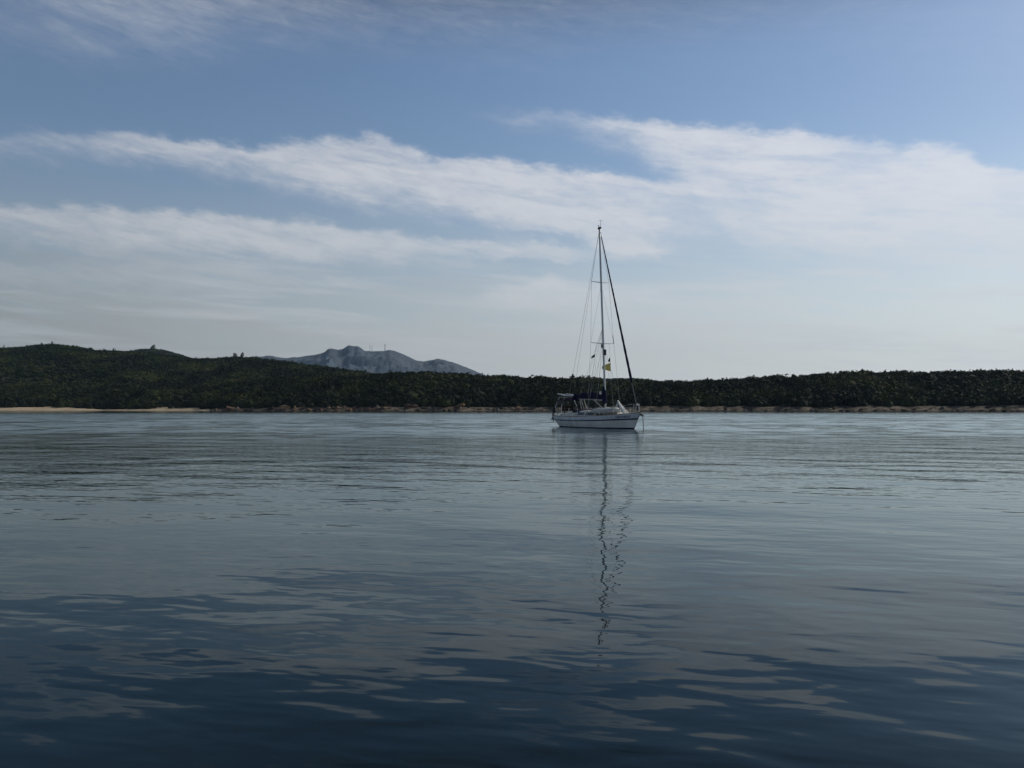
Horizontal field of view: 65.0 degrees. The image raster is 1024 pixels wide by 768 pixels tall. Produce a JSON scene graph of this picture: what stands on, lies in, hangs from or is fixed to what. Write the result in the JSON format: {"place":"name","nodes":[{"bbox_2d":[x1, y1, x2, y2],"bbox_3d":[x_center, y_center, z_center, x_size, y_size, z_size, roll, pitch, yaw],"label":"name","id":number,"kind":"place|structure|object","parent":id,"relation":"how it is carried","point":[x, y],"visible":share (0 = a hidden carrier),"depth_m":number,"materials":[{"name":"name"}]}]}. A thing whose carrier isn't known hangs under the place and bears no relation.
{"place":"outdoors","nodes":[
{"label":"outdoors","id":0,"kind":"place"},
{"bbox_2d":[0,342,372,386],"bbox_3d":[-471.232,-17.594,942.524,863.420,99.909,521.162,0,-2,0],"label":"scrub hillside","id":1,"kind":"structure","parent":0,"point":[120,367],"depth_m":920.02,"materials":[{"name":"green plant"}]},
{"bbox_2d":[258,345,483,375],"bbox_3d":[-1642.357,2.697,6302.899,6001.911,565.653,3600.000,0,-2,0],"label":"mountain","id":2,"kind":"structure","parent":0,"point":[353,358],"depth_m":5632.97,"materials":[{"name":"grey stone"}]},
{"bbox_2d":[0,410,1023,767],"bbox_3d":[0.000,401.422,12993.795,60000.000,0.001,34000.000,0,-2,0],"label":"water","id":3,"kind":"structure","parent":0,"point":[496,590],"depth_m":6.20,"materials":[{"name":"blue liquid"}]},
{"bbox_2d":[553,220,643,428],"bbox_3d":[6.485,-4.121,59.025,3.254,15.986,10.272,1,-2,-27],"label":"sailing yacht","id":4,"kind":"object","parent":3,"relation":"on","point":[581,416],"visible":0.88,"depth_m":58.50,"materials":[{"name":"white paint"}]},
{"bbox_2d":[590,407,620,413],"bbox_3d":[6.742,1.897,57.084,1.320,0.496,2.861,1,-2,-27],"label":"inflatable dinghy","id":5,"kind":"object","parent":4,"relation":"on","point":[609,410],"visible":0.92,"depth_m":56.38,"materials":[{"name":"grey rubber"}]},
{"bbox_2d":[602,363,610,370],"bbox_3d":[6.913,-1.249,58.894,0.622,0.641,0.122,0,-2,5],"label":"signal flag","id":6,"kind":"object","parent":4,"relation":"attached to","point":[607,367],"visible":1,"depth_m":58.90,"materials":[{"name":"yellow fabric"}]},
{"bbox_2d":[615,400,628,413],"bbox_3d":[7.588,1.628,56.168,0.551,1.016,1.343,1,-2,-34],"label":"wind scoop","id":7,"kind":"object","parent":4,"relation":"on","point":[621,407],"visible":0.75,"depth_m":56.09,"materials":[{"name":"white fabric"}]},
{"bbox_2d":[0,379,1023,410],"bbox_3d":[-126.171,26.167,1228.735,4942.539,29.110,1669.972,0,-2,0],"label":"headland","id":8,"kind":"structure","parent":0,"point":[844,407],"depth_m":532.06,"materials":[{"name":"soil"}]},
{"bbox_2d":[404,404,417,407],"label":"rock","id":9,"kind":"object","parent":8,"relation":"on","point":[414,405],"visible":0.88,"depth_m":563.05,"materials":[{"name":"stone"}]},
{"bbox_2d":[455,403,464,407],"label":"rock","id":10,"kind":"object","parent":8,"relation":"on","point":[460,405],"visible":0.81,"depth_m":557.23,"materials":[{"name":"stone"}]},
{"bbox_2d":[0,368,1023,408],"bbox_3d":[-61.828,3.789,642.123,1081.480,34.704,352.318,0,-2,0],"label":"scrub","id":11,"kind":"object","parent":8,"relation":"on","point":[981,387],"visible":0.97,"depth_m":586.78,"materials":[{"name":"green plant"}]},
{"bbox_2d":[0,0,1023,380],"label":"sky","id":12,"kind":"structure","parent":0,"point":[797,187],"materials":[{"name":"blue"}]},
{"bbox_3d":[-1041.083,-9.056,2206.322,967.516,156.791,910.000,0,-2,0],"label":"far knoll","id":13,"kind":"structure","parent":0,"visible":0},
{"bbox_2d":[129,348,659,381],"bbox_3d":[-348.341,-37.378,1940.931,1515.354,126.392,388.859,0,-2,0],"label":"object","id":14,"kind":"object","parent":13,"relation":"on","point":[158,351],"visible":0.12,"depth_m":2068.97,"materials":[{"name":"green plant"}]}
]}

